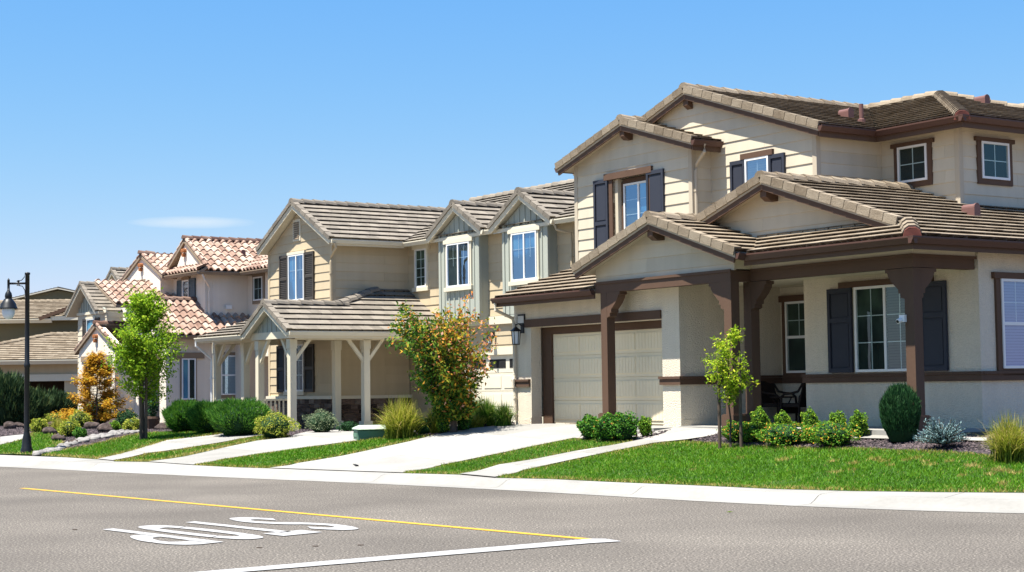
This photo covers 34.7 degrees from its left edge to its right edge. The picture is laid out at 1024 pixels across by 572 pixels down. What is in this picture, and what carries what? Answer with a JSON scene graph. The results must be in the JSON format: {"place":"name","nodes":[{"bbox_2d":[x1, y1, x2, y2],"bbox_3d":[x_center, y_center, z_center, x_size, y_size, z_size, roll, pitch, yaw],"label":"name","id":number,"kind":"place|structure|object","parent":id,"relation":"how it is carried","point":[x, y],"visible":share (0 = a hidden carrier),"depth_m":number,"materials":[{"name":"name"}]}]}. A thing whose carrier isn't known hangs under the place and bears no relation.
{"place":"outdoors","nodes":[
{"label":"outdoors","id":0,"kind":"place"},
{"bbox_2d":[0,434,22,444],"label":"path","id":1,"kind":"structure","parent":0,"point":[5,439],"depth_m":49.32,"materials":[{"name":"concrete"}]},
{"bbox_2d":[12,287,74,299],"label":"house","id":2,"kind":"structure","parent":0,"point":[57,293],"depth_m":145.64,"materials":[{"name":"grey tile"}]},
{"bbox_2d":[41,430,221,458],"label":"lawn","id":3,"kind":"structure","parent":0,"point":[101,453],"depth_m":42.15,"materials":[{"name":"green plant"}]},
{"bbox_2d":[139,380,141,438],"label":"tree stake","id":4,"kind":"object","parent":3,"relation":"on","point":[140,418],"visible":0.77,"depth_m":45.13,"materials":[{"name":"brown wood"}]},
{"bbox_2d":[101,285,187,438],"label":"street tree","id":5,"kind":"object","parent":3,"relation":"on","point":[137,357],"visible":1,"depth_m":45.13,"materials":[{"name":"green plant"}]},
{"bbox_2d":[145,377,147,438],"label":"tree stake","id":6,"kind":"object","parent":3,"relation":"on","point":[146,409],"visible":0.79,"depth_m":45.21,"materials":[{"name":"brown wood"}]},
{"bbox_2d":[98,433,261,459],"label":"path","id":7,"kind":"structure","parent":0,"point":[172,444],"depth_m":42.76,"materials":[{"name":"concrete"}]},
{"bbox_2d":[114,435,290,461],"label":"lawn","id":8,"kind":"structure","parent":0,"point":[196,452],"depth_m":40.28,"materials":[{"name":"green plant"}]},
{"bbox_2d":[253,410,300,437],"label":"golden shrub","id":9,"kind":"object","parent":8,"relation":"on","point":[275,425],"visible":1,"depth_m":42.67,"materials":[{"name":"yellow plant"}]},
{"bbox_2d":[151,425,457,463],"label":"driveway","id":10,"kind":"structure","parent":0,"point":[304,439],"depth_m":40.10,"materials":[{"name":"concrete"}]},
{"bbox_2d":[302,409,339,431],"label":"sage shrub","id":11,"kind":"object","parent":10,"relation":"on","point":[320,421],"visible":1,"depth_m":45.28,"materials":[{"name":"green plant"}]},
{"bbox_2d":[194,433,429,467],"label":"lawn","id":12,"kind":"structure","parent":0,"point":[315,457],"depth_m":36.25,"materials":[{"name":"green plant"}]},
{"bbox_2d":[369,392,429,438],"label":"ornamental grass","id":13,"kind":"object","parent":12,"relation":"on","point":[399,421],"depth_m":37.67,"materials":[{"name":"plant"}]},
{"bbox_2d":[156,424,511,464],"bbox_3d":[-4.189,4.190,46.702,8.452,0.725,21.036,-1,-3,0],"label":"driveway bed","id":14,"kind":"object","parent":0,"point":[241,456],"visible":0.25,"depth_m":37.81,"materials":[{"name":"plant"}]},
{"bbox_2d":[336,421,358,430],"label":"shrub","id":15,"kind":"object","parent":14,"relation":"on","point":[347,426],"visible":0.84,"depth_m":46.12,"materials":[{"name":"green plant"}]},
{"bbox_2d":[421,402,439,432],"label":"ornamental grass","id":16,"kind":"object","parent":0,"point":[434,428],"depth_m":38.10,"materials":[{"name":"green plant"}]},
{"bbox_2d":[270,423,670,472],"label":"driveway","id":17,"kind":"structure","parent":0,"point":[470,443],"depth_m":35.16,"materials":[{"name":"concrete"}]},
{"bbox_2d":[457,417,471,429],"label":"boxwood","id":18,"kind":"object","parent":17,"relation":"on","point":[463,424],"visible":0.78,"depth_m":38.01,"materials":[{"name":"green plant"}]},
{"bbox_2d":[468,413,490,427],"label":"ornamental grass","id":19,"kind":"object","parent":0,"point":[477,422],"depth_m":38.47,"materials":[{"name":"green plant"}]},
{"bbox_2d":[490,401,520,425],"bbox_3d":[-0.206,2.955,38.486,0.984,0.656,1.086,2,-5,-43],"label":"shrub","id":20,"kind":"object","parent":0,"point":[504,416],"depth_m":38.28,"materials":[{"name":"green plant"}]},
{"bbox_2d":[0,467,1023,571],"bbox_3d":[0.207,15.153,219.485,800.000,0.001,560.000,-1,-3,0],"label":"road","id":21,"kind":"structure","parent":0,"point":[38,533],"depth_m":20.31,"materials":[{"name":"grey asphalt"}]},
{"bbox_2d":[104,517,357,544],"bbox_3d":[-3.752,3.124,21.022,2.877,0.001,3.095,-4,-5,43],"label":"stop marking","id":22,"kind":"object","parent":21,"relation":"on","point":[146,537],"visible":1,"depth_m":20.73,"materials":[{"name":"white paint"}]},
{"bbox_2d":[22,488,591,538],"bbox_3d":[-4.130,3.371,24.932,0.130,0.001,15.555,2,-5,-41],"label":"line","id":23,"kind":"object","parent":21,"relation":"on","point":[327,515],"visible":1,"depth_m":22.96,"materials":[{"name":"yellow paint"}]},
{"bbox_2d":[199,539,617,571],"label":"stop line","id":24,"kind":"object","parent":21,"relation":"on","point":[496,548],"visible":1,"depth_m":17.50,"materials":[{"name":"white paint"}]},
{"bbox_2d":[0,457,1023,512],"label":"kerb","id":25,"kind":"structure","parent":21,"relation":"on","point":[872,502],"depth_m":27.49,"materials":[{"name":"concrete"}]},
{"bbox_2d":[0,455,1023,499],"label":"pavement","id":26,"kind":"structure","parent":0,"point":[991,495],"depth_m":26.65,"materials":[{"name":"concrete"}]},
{"bbox_2d":[0,423,1023,492],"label":"ground","id":27,"kind":"structure","parent":0,"point":[975,434],"depth_m":32.97,"materials":[{"name":"soil"}]},
{"bbox_2d":[0,429,23,436],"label":"planting bed","id":28,"kind":"object","parent":27,"relation":"on","point":[11,432],"visible":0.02,"depth_m":52.08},
{"bbox_2d":[0,370,31,425],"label":"evergreen shrub","id":29,"kind":"object","parent":28,"relation":"on","point":[11,387],"visible":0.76,"depth_m":60.87,"materials":[{"name":"green plant"}]},
{"bbox_2d":[0,299,77,407],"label":"house","id":30,"kind":"structure","parent":27,"relation":"on","point":[53,362],"depth_m":99.32,"materials":[{"name":"tile"}]},
{"bbox_2d":[30,381,63,391],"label":"garage door","id":31,"kind":"structure","parent":30,"relation":"in","point":[45,385],"depth_m":99.13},
{"bbox_2d":[30,421,158,448],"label":"mulch","id":32,"kind":"object","parent":27,"relation":"on","point":[90,431],"visible":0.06,"depth_m":47.64,"materials":[{"name":"stone"}]},
{"bbox_2d":[15,386,54,424],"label":"evergreen shrub","id":33,"kind":"object","parent":32,"relation":"on","point":[38,409],"visible":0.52,"depth_m":61.48,"materials":[{"name":"green plant"}]},
{"bbox_2d":[33,387,72,414],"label":"evergreen shrub","id":34,"kind":"object","parent":32,"relation":"on","point":[62,400],"visible":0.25,"depth_m":63.08,"materials":[{"name":"green plant"}]},
{"bbox_2d":[56,419,80,436],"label":"garden shrub","id":35,"kind":"object","parent":32,"relation":"on","point":[67,428],"visible":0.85,"depth_m":48.38,"materials":[{"name":"yellow plant"}]},
{"bbox_2d":[67,409,93,426],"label":"garden shrub","id":36,"kind":"object","parent":32,"relation":"on","point":[81,417],"visible":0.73,"depth_m":56.19,"materials":[{"name":"yellow plant"}]},
{"bbox_2d":[50,350,133,422],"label":"maple tree","id":37,"kind":"object","parent":32,"relation":"on","point":[89,380],"visible":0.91,"depth_m":57.98,"materials":[{"name":"orange plant"}]},
{"bbox_2d":[115,409,138,427],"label":"garden shrub","id":38,"kind":"object","parent":32,"relation":"on","point":[123,416],"visible":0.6,"depth_m":52.99,"materials":[{"name":"green plant"}]},
{"bbox_2d":[122,416,138,429],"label":"garden shrub","id":39,"kind":"object","parent":32,"relation":"on","point":[130,424],"visible":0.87,"depth_m":48.85,"materials":[{"name":"yellow plant"}]},
{"bbox_2d":[144,390,159,428],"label":"potted plant","id":40,"kind":"object","parent":32,"relation":"on","point":[153,420],"visible":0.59,"depth_m":51.83,"materials":[{"name":"green plant"}]},
{"bbox_2d":[64,267,128,409],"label":"house","id":41,"kind":"structure","parent":27,"relation":"on","point":[89,303],"depth_m":82.39,"materials":[{"name":"beige paint"}]},
{"bbox_2d":[74,235,273,422],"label":"house","id":42,"kind":"structure","parent":27,"relation":"on","point":[210,284],"depth_m":63.21,"materials":[{"name":"paint"}]},
{"bbox_2d":[172,352,204,400],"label":"window","id":43,"kind":"structure","parent":42,"relation":"in","point":[188,363],"depth_m":61.44,"materials":[{"name":"white plastic"}]},
{"bbox_2d":[221,352,235,397],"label":"window","id":44,"kind":"structure","parent":42,"relation":"in","point":[228,374],"depth_m":62.38,"materials":[{"name":"grey glass"}]},
{"bbox_2d":[252,273,264,303],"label":"window","id":45,"kind":"structure","parent":42,"relation":"in","point":[258,280],"depth_m":62.95,"materials":[{"name":"white plastic"}]},
{"bbox_2d":[206,396,272,435],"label":"round shrub","id":46,"kind":"object","parent":27,"relation":"on","point":[232,416],"visible":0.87,"depth_m":44.28,"materials":[{"name":"green plant"}]},
{"bbox_2d":[352,425,385,440],"bbox_3d":[-3.269,3.490,38.605,0.920,0.420,0.781,0,-4,-15],"label":"utility box","id":47,"kind":"object","parent":27,"relation":"on","point":[364,431],"visible":0.47,"depth_m":38.24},
{"bbox_2d":[194,179,574,431],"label":"house","id":48,"kind":"structure","parent":27,"relation":"on","point":[344,277],"depth_m":50.87,"materials":[{"name":"beige paint"}]},
{"bbox_2d":[283,341,305,394],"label":"window","id":49,"kind":"structure","parent":48,"relation":"in","point":[300,362],"depth_m":52.67,"materials":[{"name":"white plastic"}]},
{"bbox_2d":[287,250,305,299],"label":"window","id":50,"kind":"structure","parent":48,"relation":"in","point":[295,259],"depth_m":52.95,"materials":[{"name":"blue glass"}]},
{"bbox_2d":[412,244,429,291],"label":"window","id":51,"kind":"structure","parent":48,"relation":"in","point":[421,273],"depth_m":51.89,"materials":[{"name":"white plastic"}]},
{"bbox_2d":[443,236,472,291],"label":"window","id":52,"kind":"structure","parent":48,"relation":"in","point":[458,251],"depth_m":49.43,"materials":[{"name":"white plastic"}]},
{"bbox_2d":[468,354,565,423],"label":"garage door","id":53,"kind":"structure","parent":48,"relation":"in","point":[499,384],"depth_m":48.35,"materials":[{"name":"beige metal"}]},
{"bbox_2d":[507,225,540,285],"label":"window","id":54,"kind":"structure","parent":48,"relation":"in","point":[524,242],"depth_m":46.57,"materials":[{"name":"white plastic"}]},
{"bbox_2d":[384,291,500,432],"bbox_3d":[-1.588,1.817,37.925,2.679,3.274,2.544,-1,-3,0],"label":"crape myrtle","id":55,"kind":"object","parent":27,"relation":"on","point":[443,376],"visible":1,"depth_m":37.53,"materials":[{"name":"green plant"}]},
{"bbox_2d":[490,82,1023,436],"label":"house","id":56,"kind":"structure","parent":27,"relation":"on","point":[818,247],"depth_m":35.27,"materials":[{"name":"paint"}]},
{"bbox_2d":[511,323,523,344],"bbox_3d":[0.132,1.165,39.901,0.333,0.536,0.284,2,-4,-34],"label":"wall lantern","id":57,"kind":"object","parent":56,"relation":"attached to","point":[516,333],"depth_m":39.82,"materials":[{"name":"black metal"}]},
{"bbox_2d":[553,328,663,424],"bbox_3d":[2.236,2.104,37.775,0.092,2.130,4.320,2,-4,-34],"label":"garage door","id":58,"kind":"structure","parent":56,"relation":"in","point":[577,358],"depth_m":37.94,"materials":[{"name":"beige metal"}]},
{"bbox_2d":[623,180,645,228],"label":"window","id":59,"kind":"structure","parent":56,"relation":"in","point":[634,194],"depth_m":40.35,"materials":[{"name":"blue glass"}]},
{"bbox_2d":[740,149,773,181],"bbox_3d":[5.576,-2.236,37.182,0.090,1.630,1.060,2,-4,-34],"label":"window","id":60,"kind":"structure","parent":56,"relation":"in","point":[756,161],"depth_m":37.26,"materials":[{"name":"blue glass"}]},
{"bbox_2d":[761,381,797,421],"bbox_3d":[5.797,2.511,36.043,0.652,0.972,0.718,2,-5,-42],"label":"wicker chair","id":61,"kind":"object","parent":56,"relation":"on","point":[767,390],"visible":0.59,"depth_m":36.11,"materials":[{"name":"black wicker"}]},
{"bbox_2d":[778,294,805,378],"bbox_3d":[6.347,1.119,36.184,0.090,1.850,1.200,2,-4,-34],"label":"window","id":62,"kind":"structure","parent":56,"relation":"in","point":[792,306],"depth_m":36.35,"materials":[{"name":"grey glass"}]},
{"bbox_2d":[780,383,806,422],"bbox_3d":[6.226,2.455,35.219,0.652,0.972,0.718,2,-5,-40],"label":"wicker chair","id":63,"kind":"object","parent":56,"relation":"on","point":[789,408],"visible":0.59,"depth_m":35.02,"materials":[{"name":"black wicker"}]},
{"bbox_2d":[838,276,933,371],"bbox_3d":[7.393,0.776,32.423,0.090,1.830,2.470,2,-4,-34],"label":"window","id":64,"kind":"structure","parent":56,"relation":"in","point":[880,342],"depth_m":32.59,"materials":[{"name":"grey glass"}]},
{"bbox_2d":[890,138,934,186],"bbox_3d":[8.802,-2.673,36.005,0.090,1.010,1.220,2,-4,-34],"label":"window","id":65,"kind":"structure","parent":56,"relation":"in","point":[913,162],"depth_m":35.96,"materials":[{"name":"white plastic"}]},
{"bbox_2d":[973,136,1014,186],"bbox_3d":[10.474,-2.697,35.566,1.270,1.020,0.090,2,-4,-34],"label":"window","id":66,"kind":"structure","parent":56,"relation":"in","point":[994,161],"depth_m":35.55,"materials":[{"name":"white plastic"}]},
{"bbox_2d":[991,272,1023,374],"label":"window","id":67,"kind":"structure","parent":56,"relation":"in","point":[1008,286],"depth_m":30.93,"materials":[{"name":"grey glass"}]},
{"bbox_2d":[690,425,994,454],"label":"mulch","id":68,"kind":"object","parent":27,"relation":"on","point":[954,448],"visible":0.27,"depth_m":28.93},
{"bbox_2d":[716,420,751,440],"bbox_3d":[4.364,2.797,31.735,0.805,0.436,0.762,-1,-3,0],"label":"flowering bush","id":69,"kind":"object","parent":68,"relation":"on","point":[734,431],"visible":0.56,"depth_m":31.57,"materials":[{"name":"green plant"}]},
{"bbox_2d":[737,422,765,441],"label":"flowering bush","id":70,"kind":"object","parent":68,"relation":"on","point":[747,430],"visible":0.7,"depth_m":31.21,"materials":[{"name":"green plant"}]},
{"bbox_2d":[749,406,770,426],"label":"boxwood","id":71,"kind":"object","parent":68,"relation":"on","point":[759,415],"visible":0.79,"depth_m":32.62,"materials":[{"name":"green plant"}]},
{"bbox_2d":[750,421,807,445],"bbox_3d":[5.031,2.749,30.556,1.145,0.447,1.088,-4,-5,41],"label":"flowering bush","id":72,"kind":"object","parent":68,"relation":"on","point":[780,434],"visible":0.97,"depth_m":30.29,"materials":[{"name":"green plant"}]},
{"bbox_2d":[773,409,792,424],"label":"boxwood","id":73,"kind":"object","parent":68,"relation":"on","point":[783,417],"visible":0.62,"depth_m":32.25,"materials":[{"name":"green plant"}]},
{"bbox_2d":[800,406,819,429],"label":"boxwood","id":74,"kind":"object","parent":68,"relation":"on","point":[810,418],"visible":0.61,"depth_m":31.68,"materials":[{"name":"green plant"}]},
{"bbox_2d":[801,422,823,442],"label":"flowering bush","id":75,"kind":"object","parent":68,"relation":"on","point":[808,440],"visible":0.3,"depth_m":30.24,"materials":[{"name":"green plant"}]},
{"bbox_2d":[804,420,860,446],"bbox_3d":[5.807,2.664,29.683,1.012,0.495,1.046,-1,-3,0],"label":"flowering bush","id":76,"kind":"object","parent":68,"relation":"on","point":[830,433],"visible":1,"depth_m":29.46,"materials":[{"name":"green plant"}]},
{"bbox_2d":[827,410,846,425],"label":"boxwood","id":77,"kind":"object","parent":68,"relation":"on","point":[836,416],"visible":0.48,"depth_m":31.11,"materials":[{"name":"green plant"}]},
{"bbox_2d":[849,410,869,436],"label":"boxwood","id":78,"kind":"object","parent":68,"relation":"on","point":[859,419],"visible":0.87,"depth_m":30.24,"materials":[{"name":"green plant"}]},
{"bbox_2d":[878,382,921,441],"bbox_3d":[6.929,2.236,29.303,0.777,1.119,0.796,-1,-3,0],"label":"juniper","id":79,"kind":"object","parent":68,"relation":"on","point":[899,408],"visible":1,"depth_m":29.07,"materials":[{"name":"green plant"}]},
{"bbox_2d":[913,417,970,444],"bbox_3d":[7.338,2.483,28.073,0.959,0.489,0.983,-1,-3,0],"label":"shrub","id":80,"kind":"object","parent":68,"relation":"on","point":[941,435],"visible":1,"depth_m":27.92,"materials":[{"name":"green plant"}]},
{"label":"planting bed","id":81,"kind":"structure","parent":27,"relation":"on","visible":0},
{"bbox_2d":[161,397,198,432],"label":"round shrub","id":82,"kind":"object","parent":81,"relation":"on","point":[174,414],"visible":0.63,"depth_m":47.12,"materials":[{"name":"green plant"}]},
{"bbox_2d":[186,398,220,433],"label":"round shrub","id":83,"kind":"object","parent":81,"relation":"on","point":[198,419],"visible":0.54,"depth_m":45.85,"materials":[{"name":"green plant"}]},
{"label":"planting bed","id":84,"kind":"structure","parent":27,"relation":"on","visible":0},
{"bbox_2d":[435,416,449,432],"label":"boxwood","id":85,"kind":"object","parent":84,"relation":"on","point":[443,426],"visible":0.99,"depth_m":37.85,"materials":[{"name":"green plant"}]},
{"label":"mulch","id":86,"kind":"object","parent":84,"relation":"on","visible":0},
{"bbox_2d":[415,417,431,433],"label":"boxwood","id":87,"kind":"object","parent":86,"relation":"on","point":[425,429],"visible":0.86,"depth_m":38.01,"materials":[{"name":"green plant"}]},
{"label":"planting bed","id":88,"kind":"structure","parent":27,"relation":"on","visible":0},
{"bbox_2d":[472,396,497,425],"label":"ornamental grass","id":89,"kind":"object","parent":88,"relation":"on","point":[485,409],"depth_m":38.88,"materials":[{"name":"green plant"}]},
{"bbox_2d":[0,0,1023,299],"label":"sky","id":90,"kind":"structure","parent":0,"point":[127,127],"materials":[{"name":"blue"}]},
{"bbox_2d":[403,437,632,474],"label":"lawn","id":91,"kind":"structure","parent":0,"point":[514,454],"depth_m":32.99,"materials":[{"name":"green plant"}]},
{"bbox_2d":[460,425,721,477],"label":"path","id":92,"kind":"structure","parent":0,"point":[672,434],"depth_m":32.48,"materials":[{"name":"concrete"}]},
{"bbox_2d":[497,440,1023,492],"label":"lawn","id":93,"kind":"structure","parent":0,"point":[805,473],"depth_m":27.06,"materials":[{"name":"green plant"}]},
{"bbox_2d":[717,362,721,448],"bbox_3d":[3.913,2.285,30.979,0.061,1.820,0.064,-1,-3,0],"label":"tree stake","id":94,"kind":"object","parent":93,"relation":"on","point":[719,421],"visible":0.79,"depth_m":30.94,"materials":[{"name":"brown wood"}]},
{"bbox_2d":[700,324,759,446],"bbox_3d":[4.149,1.918,30.952,1.090,2.410,1.043,-1,-3,0],"label":"young tree","id":95,"kind":"object","parent":93,"relation":"on","point":[731,388],"visible":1,"depth_m":30.89,"materials":[{"name":"green plant"}]},
{"bbox_2d":[738,357,742,447],"bbox_3d":[4.290,2.247,30.797,0.061,1.820,0.064,-1,-3,0],"label":"tree stake","id":96,"kind":"object","parent":93,"relation":"on","point":[740,417],"visible":0.73,"depth_m":30.77,"materials":[{"name":"brown wood"}]},
{"bbox_2d":[974,410,1023,462],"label":"ornamental grass","id":97,"kind":"object","parent":93,"relation":"on","point":[1007,442],"depth_m":26.14,"materials":[{"name":"yellow plant"}]},
{"bbox_2d":[853,435,986,440],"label":"path","id":98,"kind":"structure","parent":0,"point":[886,436],"depth_m":29.87,"materials":[{"name":"concrete"}]},
{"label":"planting bed","id":99,"kind":"structure","parent":0,"visible":0},
{"bbox_2d":[576,413,599,439],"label":"flowering bush","id":100,"kind":"object","parent":99,"relation":"on","point":[585,425],"visible":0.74,"depth_m":34.17,"materials":[{"name":"green plant"}]},
{"bbox_2d":[591,412,618,440],"bbox_3d":[1.996,2.904,33.813,0.692,0.619,0.665,-3,-4,28],"label":"flowering bush","id":101,"kind":"object","parent":99,"relation":"on","point":[603,429],"visible":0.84,"depth_m":33.67,"materials":[{"name":"green plant"}]},
{"bbox_2d":[609,411,639,440],"bbox_3d":[2.301,2.853,33.624,0.656,0.658,0.662,-1,-3,0],"label":"flowering bush","id":102,"kind":"object","parent":99,"relation":"on","point":[625,426],"visible":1,"depth_m":33.48,"materials":[{"name":"green plant"}]},
{"bbox_2d":[638,416,652,435],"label":"boxwood","id":103,"kind":"object","parent":99,"relation":"on","point":[644,427],"visible":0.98,"depth_m":33.78,"materials":[{"name":"green plant"}]},
{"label":"lawn","id":104,"kind":"structure","parent":0,"visible":0},
{"bbox_2d":[0,272,32,454],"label":"street lamp","id":105,"kind":"object","parent":104,"relation":"on","point":[8,306],"visible":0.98,"depth_m":43.60,"materials":[{"name":"black metal"}]},
{"bbox_2d":[0,431,63,453],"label":"grass","id":106,"kind":"structure","parent":104,"relation":"on","point":[12,446],"depth_m":46.24,"materials":[{"name":"green plant"}]},
{"bbox_2d":[30,418,48,431],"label":"garden shrub","id":107,"kind":"object","parent":104,"relation":"on","point":[38,425],"visible":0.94,"depth_m":51.37,"materials":[{"name":"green plant"}]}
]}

